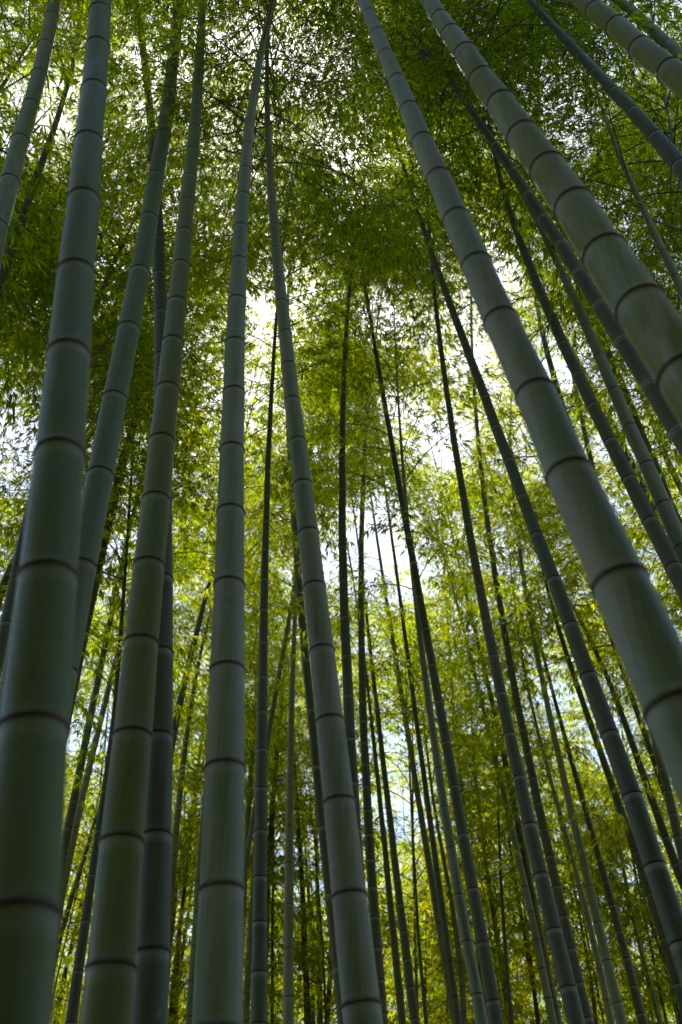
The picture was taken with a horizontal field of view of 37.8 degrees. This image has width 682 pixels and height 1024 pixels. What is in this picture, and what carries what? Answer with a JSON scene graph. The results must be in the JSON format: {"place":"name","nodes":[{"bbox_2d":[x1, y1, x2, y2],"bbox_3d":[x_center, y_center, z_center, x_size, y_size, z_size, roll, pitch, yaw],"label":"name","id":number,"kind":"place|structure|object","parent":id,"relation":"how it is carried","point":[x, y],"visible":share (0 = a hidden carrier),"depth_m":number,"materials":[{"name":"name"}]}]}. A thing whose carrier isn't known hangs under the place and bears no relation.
{"place":"outdoors","nodes":[
{"label":"outdoors","id":0,"kind":"place"},
{"bbox_2d":[0,0,681,1022],"label":"sky","id":1,"kind":"structure","parent":0,"point":[369,544],"materials":[{"name":"white"}]},
{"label":"ground","id":2,"kind":"structure","parent":0,"visible":0},
{"bbox_2d":[0,0,60,266],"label":"bamboo","id":3,"kind":"object","parent":2,"relation":"on","point":[13,166],"visible":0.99,"depth_m":5.52,"materials":[{"name":"green plant"}]},
{"bbox_2d":[0,1,142,436],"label":"bamboo","id":4,"kind":"object","parent":2,"relation":"on","point":[6,387],"visible":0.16,"depth_m":10.99,"materials":[{"name":"green plant"}]},
{"bbox_2d":[0,43,153,543],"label":"bamboo","id":5,"kind":"object","parent":2,"relation":"on","point":[30,377],"visible":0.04,"depth_m":10.89,"materials":[{"name":"green plant"}]},
{"bbox_2d":[52,767,103,1023],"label":"bamboo","id":6,"kind":"object","parent":2,"relation":"on","point":[57,1012],"visible":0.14,"depth_m":15.16,"materials":[{"name":"green plant"}]},
{"bbox_2d":[0,0,170,277],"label":"bamboo","id":7,"kind":"object","parent":2,"relation":"on","point":[62,66],"visible":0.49,"depth_m":8.05,"materials":[{"name":"green plant"}]},
{"bbox_2d":[0,272,185,708],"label":"bamboo","id":8,"kind":"object","parent":2,"relation":"on","point":[5,659],"visible":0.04,"depth_m":11.04,"materials":[{"name":"green plant"}]},
{"bbox_2d":[0,1,186,299],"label":"bamboo","id":9,"kind":"object","parent":2,"relation":"on","point":[21,218],"visible":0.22,"depth_m":10.01,"materials":[{"name":"green plant"}]},
{"bbox_2d":[0,0,197,1023],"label":"bamboo","id":10,"kind":"object","parent":2,"relation":"on","point":[35,729],"visible":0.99,"depth_m":1.73,"materials":[{"name":"green plant"}]},
{"bbox_2d":[0,295,204,815],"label":"bamboo","id":11,"kind":"object","parent":2,"relation":"on","point":[104,636],"visible":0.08,"depth_m":11.80,"materials":[{"name":"green plant"}]},
{"bbox_2d":[0,0,215,369],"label":"bamboo","id":12,"kind":"object","parent":2,"relation":"on","point":[56,245],"visible":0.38,"depth_m":8.70,"materials":[{"name":"green plant"}]},
{"bbox_2d":[21,0,221,1023],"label":"bamboo","id":13,"kind":"object","parent":2,"relation":"on","point":[151,998],"visible":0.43,"depth_m":3.52,"materials":[{"name":"green plant"}]},
{"bbox_2d":[0,304,255,1023],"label":"bamboo","id":14,"kind":"object","parent":2,"relation":"on","point":[75,989],"visible":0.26,"depth_m":9.67,"materials":[{"name":"green plant"}]},
{"bbox_2d":[54,556,207,1023],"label":"bamboo","id":15,"kind":"object","parent":2,"relation":"on","point":[81,842],"visible":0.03,"depth_m":16.79,"materials":[{"name":"green plant"}]},
{"bbox_2d":[0,114,264,677],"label":"bamboo","id":16,"kind":"object","parent":2,"relation":"on","point":[6,617],"visible":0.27,"depth_m":9.31,"materials":[{"name":"green plant"}]},
{"bbox_2d":[56,543,211,962],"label":"bamboo","id":17,"kind":"object","parent":2,"relation":"on","point":[69,904],"visible":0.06,"depth_m":17.52,"materials":[{"name":"green plant"}]},
{"bbox_2d":[0,31,274,582],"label":"bamboo","id":18,"kind":"object","parent":2,"relation":"on","point":[146,360],"visible":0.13,"depth_m":10.12,"materials":[{"name":"green plant"}]},
{"bbox_2d":[0,85,289,562],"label":"bamboo","id":19,"kind":"object","parent":2,"relation":"on","point":[197,420],"visible":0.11,"depth_m":11.23,"materials":[{"name":"green plant"}]},
{"bbox_2d":[69,0,227,719],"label":"bamboo","id":20,"kind":"object","parent":2,"relation":"on","point":[100,478],"visible":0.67,"depth_m":4.48,"materials":[{"name":"green plant"}]},
{"bbox_2d":[0,138,309,685],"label":"bamboo","id":21,"kind":"object","parent":2,"relation":"on","point":[220,385],"visible":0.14,"depth_m":11.29,"materials":[{"name":"green plant"}]},
{"bbox_2d":[61,266,252,884],"bbox_3d":[-3.212,1.667,15.392,3.558,21.944,3.301,18,-46,-19],"label":"bamboo","id":22,"kind":"object","parent":2,"relation":"on","point":[71,811],"visible":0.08,"depth_m":13.99,"materials":[{"name":"green plant"}]},
{"bbox_2d":[58,335,259,935],"bbox_3d":[-3.355,3.101,14.608,3.694,18.778,3.332,0,-43,0],"label":"bamboo","id":23,"kind":"object","parent":2,"relation":"on","point":[75,829],"visible":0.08,"depth_m":14.54,"materials":[{"name":"green plant"}]},
{"bbox_2d":[79,0,285,1023],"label":"bamboo","id":24,"kind":"object","parent":2,"relation":"on","point":[111,968],"visible":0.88,"depth_m":3.02,"materials":[{"name":"green plant"}]},
{"bbox_2d":[69,57,303,723],"bbox_3d":[-2.188,-0.501,11.749,3.494,20.116,3.228,-23,-48,23],"label":"bamboo","id":25,"kind":"object","parent":2,"relation":"on","point":[94,593],"visible":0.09,"depth_m":12.87,"materials":[{"name":"green plant"}]},
{"bbox_2d":[112,410,293,966],"bbox_3d":[-2.102,4.309,14.982,3.361,17.533,3.190,-15,-45,16],"label":"bamboo","id":26,"kind":"object","parent":2,"relation":"on","point":[176,828],"visible":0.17,"depth_m":16.16,"materials":[{"name":"green plant"}]},
{"bbox_2d":[106,424,304,1023],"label":"bamboo","id":27,"kind":"object","parent":2,"relation":"on","point":[189,1004],"visible":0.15,"depth_m":15.77,"materials":[{"name":"green plant"}]},
{"bbox_2d":[169,681,255,1023],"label":"bamboo","id":28,"kind":"object","parent":2,"relation":"on","point":[179,960],"visible":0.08,"depth_m":17.01,"materials":[{"name":"green plant"}]},
{"bbox_2d":[99,311,330,756],"bbox_3d":[-1.982,2.875,14.253,3.673,18.626,3.225,0,-43,0],"label":"bamboo","id":29,"kind":"object","parent":2,"relation":"on","point":[197,630],"visible":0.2,"depth_m":16.10,"materials":[{"name":"green plant"}]},
{"bbox_2d":[168,552,277,1023],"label":"bamboo","id":30,"kind":"object","parent":2,"relation":"on","point":[184,891],"visible":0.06,"depth_m":17.63,"materials":[{"name":"green plant"}]},
{"bbox_2d":[90,182,360,641],"bbox_3d":[-1.422,0.877,10.249,3.388,16.057,3.610,0,-43,0],"label":"bamboo","id":31,"kind":"object","parent":2,"relation":"on","point":[186,513],"visible":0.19,"depth_m":11.71,"materials":[{"name":"green plant"}]},
{"bbox_2d":[22,0,461,1023],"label":"bamboo","id":32,"kind":"object","parent":2,"relation":"on","point":[358,976],"visible":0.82,"depth_m":6.27,"materials":[{"name":"green plant"}]},
{"bbox_2d":[168,628,334,1023],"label":"bamboo","id":33,"kind":"object","parent":2,"relation":"on","point":[179,881],"visible":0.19,"depth_m":16.26,"materials":[{"name":"green plant"}]},
{"bbox_2d":[175,428,335,930],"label":"bamboo","id":34,"kind":"object","parent":2,"relation":"on","point":[248,810],"visible":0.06,"depth_m":17.73,"materials":[{"name":"green plant"}]},
{"bbox_2d":[173,474,341,1023],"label":"bamboo","id":35,"kind":"object","parent":2,"relation":"on","point":[246,1007],"visible":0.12,"depth_m":17.04,"materials":[{"name":"green plant"}]},
{"bbox_2d":[179,633,341,1023],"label":"bamboo","id":36,"kind":"object","parent":2,"relation":"on","point":[272,946],"visible":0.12,"depth_m":16.82,"materials":[{"name":"green plant"}]},
{"bbox_2d":[104,0,443,1023],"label":"bamboo","id":37,"kind":"object","parent":2,"relation":"on","point":[218,988],"visible":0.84,"depth_m":3.30,"materials":[{"name":"green plant"}]},
{"bbox_2d":[126,58,442,1023],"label":"bamboo","id":38,"kind":"object","parent":2,"relation":"on","point":[260,936],"visible":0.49,"depth_m":9.83,"materials":[{"name":"green plant"}]},
{"bbox_2d":[215,93,363,1023],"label":"bamboo","id":39,"kind":"object","parent":2,"relation":"on","point":[312,728],"visible":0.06,"depth_m":12.20,"materials":[{"name":"green plant"}]},
{"bbox_2d":[206,523,388,1023],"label":"bamboo","id":40,"kind":"object","parent":2,"relation":"on","point":[303,941],"visible":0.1,"depth_m":17.49,"materials":[{"name":"green plant"}]},
{"bbox_2d":[192,316,413,1023],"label":"bamboo","id":41,"kind":"object","parent":2,"relation":"on","point":[288,990],"visible":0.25,"depth_m":13.77,"materials":[{"name":"green plant"}]},
{"bbox_2d":[244,403,378,981],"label":"bamboo","id":42,"kind":"object","parent":2,"relation":"on","point":[270,832],"visible":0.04,"depth_m":18.60,"materials":[{"name":"green plant"}]},
{"bbox_2d":[244,287,388,884],"bbox_3d":[-0.501,2.148,16.036,3.263,22.131,2.469,0,-43,0],"label":"bamboo","id":43,"kind":"object","parent":2,"relation":"on","point":[252,820],"visible":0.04,"depth_m":15.34,"materials":[{"name":"green plant"}]},
{"bbox_2d":[244,520,389,1023],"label":"bamboo","id":44,"kind":"object","parent":2,"relation":"on","point":[320,1018],"visible":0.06,"depth_m":18.46,"materials":[{"name":"green plant"}]},
{"bbox_2d":[243,720,403,1023],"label":"bamboo","id":45,"kind":"object","parent":2,"relation":"on","point":[308,957],"visible":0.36,"depth_m":15.76,"materials":[{"name":"green plant"}]},
{"bbox_2d":[246,603,424,1023],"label":"bamboo","id":46,"kind":"object","parent":2,"relation":"on","point":[329,991],"visible":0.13,"depth_m":16.94,"materials":[{"name":"green plant"}]},
{"bbox_2d":[228,60,486,888],"bbox_3d":[0.263,-0.505,10.455,3.527,18.355,3.422,0,-43,0],"label":"bamboo","id":47,"kind":"object","parent":2,"relation":"on","point":[348,702],"visible":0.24,"depth_m":11.63,"materials":[{"name":"green plant"}]},
{"bbox_2d":[261,219,466,1023],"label":"bamboo","id":48,"kind":"object","parent":2,"relation":"on","point":[370,860],"visible":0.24,"depth_m":14.87,"materials":[{"name":"green plant"}]},
{"bbox_2d":[227,89,502,1023],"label":"bamboo","id":49,"kind":"object","parent":2,"relation":"on","point":[487,973],"visible":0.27,"depth_m":9.21,"materials":[{"name":"green plant"}]},
{"bbox_2d":[256,445,476,1023],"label":"bamboo","id":50,"kind":"object","parent":2,"relation":"on","point":[401,1013],"visible":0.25,"depth_m":14.93,"materials":[{"name":"bamboo"},{"name":"leaf"}]},
{"bbox_2d":[277,327,463,1023],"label":"bamboo","id":51,"kind":"object","parent":2,"relation":"on","point":[427,854],"visible":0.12,"depth_m":15.79,"materials":[{"name":"bamboo"},{"name":"leaf"}]},
{"bbox_2d":[271,371,471,1023],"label":"bamboo","id":52,"kind":"object","parent":2,"relation":"on","point":[410,985],"visible":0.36,"depth_m":14.66,"materials":[{"name":"bamboo"},{"name":"leaf"}]},
{"bbox_2d":[283,294,501,1023],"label":"bamboo","id":53,"kind":"object","parent":2,"relation":"on","point":[449,960],"visible":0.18,"depth_m":15.71,"materials":[{"name":"bamboo"},{"name":"leaf"}]},
{"bbox_2d":[251,223,534,1023],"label":"bamboo","id":54,"kind":"object","parent":2,"relation":"on","point":[478,1004],"visible":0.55,"depth_m":11.23,"materials":[{"name":"bamboo"},{"name":"leaf"}]},
{"bbox_2d":[285,519,556,1023],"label":"bamboo","id":55,"kind":"object","parent":2,"relation":"on","point":[412,926],"visible":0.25,"depth_m":16.32,"materials":[{"name":"green plant"}]},
{"bbox_2d":[340,593,513,1023],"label":"bamboo","id":56,"kind":"object","parent":2,"relation":"on","point":[417,919],"visible":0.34,"depth_m":15.43,"materials":[{"name":"bamboo"},{"name":"leaf"}]},
{"bbox_2d":[330,676,524,1023],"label":"bamboo","id":57,"kind":"object","parent":2,"relation":"on","point":[429,936],"visible":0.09,"depth_m":17.59,"materials":[{"name":"green plant"}]},
{"bbox_2d":[178,0,681,806],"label":"bamboo","id":58,"kind":"object","parent":2,"relation":"on","point":[638,622],"visible":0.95,"depth_m":2.11,"materials":[{"name":"green plant"}]},
{"bbox_2d":[332,553,541,1023],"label":"bamboo","id":59,"kind":"object","parent":2,"relation":"on","point":[458,957],"visible":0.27,"depth_m":16.01,"materials":[{"name":"bamboo"},{"name":"leaf"}]},
{"bbox_2d":[216,0,681,984],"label":"bamboo","id":60,"kind":"object","parent":2,"relation":"on","point":[664,894],"visible":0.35,"depth_m":5.53,"materials":[{"name":"green plant"}]},
{"bbox_2d":[218,0,681,426],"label":"bamboo","id":61,"kind":"object","parent":2,"relation":"on","point":[648,318],"visible":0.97,"depth_m":2.51,"materials":[{"name":"green plant"}]},
{"bbox_2d":[318,1,584,1023],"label":"bamboo","id":62,"kind":"object","parent":2,"relation":"on","point":[568,985],"visible":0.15,"depth_m":7.18,"materials":[{"name":"green plant"}]},
{"bbox_2d":[378,418,524,1022],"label":"bamboo","id":63,"kind":"object","parent":2,"relation":"on","point":[479,969],"visible":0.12,"depth_m":19.53,"materials":[{"name":"green plant"}]},
{"bbox_2d":[383,747,530,1023],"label":"bamboo","id":64,"kind":"object","parent":2,"relation":"on","point":[431,932],"visible":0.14,"depth_m":16.91,"materials":[{"name":"green plant"}]},
{"bbox_2d":[360,370,562,1023],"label":"bamboo","id":65,"kind":"object","parent":2,"relation":"on","point":[524,852],"visible":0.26,"depth_m":16.28,"materials":[{"name":"green plant"}]},
{"bbox_2d":[360,672,564,1023],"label":"bamboo","id":66,"kind":"object","parent":2,"relation":"on","point":[403,781],"visible":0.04,"depth_m":21.66,"materials":[{"name":"green plant"}]},
{"bbox_2d":[252,0,681,98],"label":"bamboo","id":67,"kind":"object","parent":2,"relation":"on","point":[661,65],"visible":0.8,"depth_m":4.17,"materials":[{"name":"green plant"}]},
{"bbox_2d":[390,532,560,1023],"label":"bamboo","id":68,"kind":"object","parent":2,"relation":"on","point":[492,906],"visible":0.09,"depth_m":17.57,"materials":[{"name":"green plant"}]},
{"bbox_2d":[271,0,681,456],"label":"bamboo","id":69,"kind":"object","parent":2,"relation":"on","point":[616,333],"visible":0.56,"depth_m":8.27,"materials":[{"name":"green plant"}]},
{"bbox_2d":[276,0,681,196],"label":"bamboo","id":70,"kind":"object","parent":2,"relation":"on","point":[664,147],"visible":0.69,"depth_m":7.04,"materials":[{"name":"green plant"}]},
{"bbox_2d":[365,420,592,1023],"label":"bamboo","id":71,"kind":"object","parent":2,"relation":"on","point":[547,995],"visible":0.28,"depth_m":15.95,"materials":[{"name":"green plant"}]},
{"bbox_2d":[397,752,565,1023],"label":"bamboo","id":72,"kind":"object","parent":2,"relation":"on","point":[490,938],"visible":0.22,"depth_m":16.88,"materials":[{"name":"green plant"}]},
{"bbox_2d":[369,159,594,1023],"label":"bamboo","id":73,"kind":"object","parent":2,"relation":"on","point":[559,899],"visible":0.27,"depth_m":12.42,"materials":[{"name":"green plant"}]},
{"bbox_2d":[304,0,681,602],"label":"bamboo","id":74,"kind":"object","parent":2,"relation":"on","point":[663,548],"visible":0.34,"depth_m":7.10,"materials":[{"name":"green plant"}]},
{"bbox_2d":[307,0,681,562],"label":"bamboo","id":75,"kind":"object","parent":2,"relation":"on","point":[664,507],"visible":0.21,"depth_m":8.58,"materials":[{"name":"green plant"}]},
{"bbox_2d":[321,103,681,636],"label":"bamboo","id":76,"kind":"object","parent":2,"relation":"on","point":[575,404],"visible":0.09,"depth_m":10.57,"materials":[{"name":"green plant"}]},
{"bbox_2d":[429,595,604,1023],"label":"bamboo","id":77,"kind":"object","parent":2,"relation":"on","point":[524,938],"visible":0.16,"depth_m":17.05,"materials":[{"name":"green plant"}]},
{"bbox_2d":[416,252,626,1023],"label":"bamboo","id":78,"kind":"object","parent":2,"relation":"on","point":[616,1000],"visible":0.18,"depth_m":13.21,"materials":[{"name":"green plant"}]},
{"bbox_2d":[426,564,616,1023],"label":"bamboo","id":79,"kind":"object","parent":2,"relation":"on","point":[504,947],"visible":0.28,"depth_m":15.24,"materials":[{"name":"green plant"}]},
{"bbox_2d":[431,697,617,1023],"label":"bamboo","id":80,"kind":"object","parent":2,"relation":"on","point":[533,972],"visible":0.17,"depth_m":16.16,"materials":[{"name":"green plant"}]},
{"bbox_2d":[435,450,630,1023],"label":"bamboo","id":81,"kind":"object","parent":2,"relation":"on","point":[546,759],"visible":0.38,"depth_m":14.64,"materials":[{"name":"green plant"}]},
{"bbox_2d":[472,107,594,417],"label":"bamboo","id":82,"kind":"object","parent":2,"relation":"on","point":[550,364],"visible":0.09,"depth_m":14.34,"materials":[{"name":"green plant"}]},
{"bbox_2d":[428,403,647,1023],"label":"bamboo","id":83,"kind":"object","parent":2,"relation":"on","point":[634,987],"visible":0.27,"depth_m":14.64,"materials":[{"name":"green plant"}]},
{"bbox_2d":[417,0,681,324],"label":"bamboo","id":84,"kind":"object","parent":2,"relation":"on","point":[674,274],"visible":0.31,"depth_m":8.63,"materials":[{"name":"green plant"}]},
{"bbox_2d":[417,342,681,1015],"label":"bamboo","id":85,"kind":"object","parent":2,"relation":"on","point":[674,975],"visible":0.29,"depth_m":14.53,"materials":[{"name":"green plant"}]},
{"bbox_2d":[425,368,681,890],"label":"bamboo","id":86,"kind":"object","parent":2,"relation":"on","point":[666,840],"visible":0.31,"depth_m":15.02,"materials":[{"name":"green plant"}]},
{"bbox_2d":[463,636,645,1023],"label":"bamboo","id":87,"kind":"object","parent":2,"relation":"on","point":[578,910],"visible":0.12,"depth_m":17.18,"materials":[{"name":"green plant"}]},
{"bbox_2d":[470,678,656,1023],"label":"bamboo","id":88,"kind":"object","parent":2,"relation":"on","point":[520,957],"visible":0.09,"depth_m":18.48,"materials":[{"name":"green plant"}]},
{"bbox_2d":[460,366,681,830],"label":"bamboo","id":89,"kind":"object","parent":2,"relation":"on","point":[647,740],"visible":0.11,"depth_m":17.24,"materials":[{"name":"green plant"}]},
{"bbox_2d":[461,0,681,461],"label":"bamboo","id":90,"kind":"object","parent":2,"relation":"on","point":[671,138],"visible":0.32,"depth_m":9.59,"materials":[{"name":"green plant"}]},
{"bbox_2d":[467,349,681,873],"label":"bamboo","id":91,"kind":"object","parent":2,"relation":"on","point":[540,519],"visible":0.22,"depth_m":13.42,"materials":[{"name":"green plant"}]},
{"bbox_2d":[485,725,672,1023],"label":"bamboo","id":92,"kind":"object","parent":2,"relation":"on","point":[589,950],"visible":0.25,"depth_m":16.43,"materials":[{"name":"green plant"}]},
{"bbox_2d":[480,103,681,546],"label":"bamboo","id":93,"kind":"object","parent":2,"relation":"on","point":[631,462],"visible":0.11,"depth_m":11.18,"materials":[{"name":"green plant"}]},
{"bbox_2d":[483,1,681,524],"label":"bamboo","id":94,"kind":"object","parent":2,"relation":"on","point":[641,429],"visible":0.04,"depth_m":10.55,"materials":[{"name":"green plant"}]},
{"bbox_2d":[502,204,681,871],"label":"bamboo","id":95,"kind":"object","parent":2,"relation":"on","point":[671,807],"visible":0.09,"depth_m":10.48,"materials":[{"name":"green plant"}]},
{"bbox_2d":[505,603,681,1023],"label":"bamboo","id":96,"kind":"object","parent":2,"relation":"on","point":[649,945],"visible":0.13,"depth_m":16.76,"materials":[{"name":"green plant"}]},
{"bbox_2d":[537,596,681,1023],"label":"bamboo","id":97,"kind":"object","parent":2,"relation":"on","point":[609,837],"visible":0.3,"depth_m":15.86,"materials":[{"name":"green plant"}]},
{"bbox_2d":[543,565,681,1023],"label":"bamboo","id":98,"kind":"object","parent":2,"relation":"on","point":[649,983],"visible":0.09,"depth_m":16.07,"materials":[{"name":"green plant"}]},
{"bbox_2d":[544,72,681,523],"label":"bamboo","id":99,"kind":"object","parent":2,"relation":"on","point":[652,453],"visible":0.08,"depth_m":11.13,"materials":[{"name":"green plant"}]},
{"bbox_2d":[544,620,681,1023],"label":"bamboo","id":100,"kind":"object","parent":2,"relation":"on","point":[626,924],"visible":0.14,"depth_m":16.55,"materials":[{"name":"green plant"}]},
{"bbox_2d":[546,590,681,1023],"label":"bamboo","id":101,"kind":"object","parent":2,"relation":"on","point":[660,956],"visible":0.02,"depth_m":17.66,"materials":[{"name":"green plant"}]},
{"bbox_2d":[557,104,681,495],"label":"bamboo","id":102,"kind":"object","parent":2,"relation":"on","point":[623,437],"visible":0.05,"depth_m":11.64,"materials":[{"name":"green plant"}]},
{"bbox_2d":[567,67,681,421],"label":"bamboo","id":103,"kind":"object","parent":2,"relation":"on","point":[672,113],"visible":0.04,"depth_m":12.46,"materials":[{"name":"green plant"}]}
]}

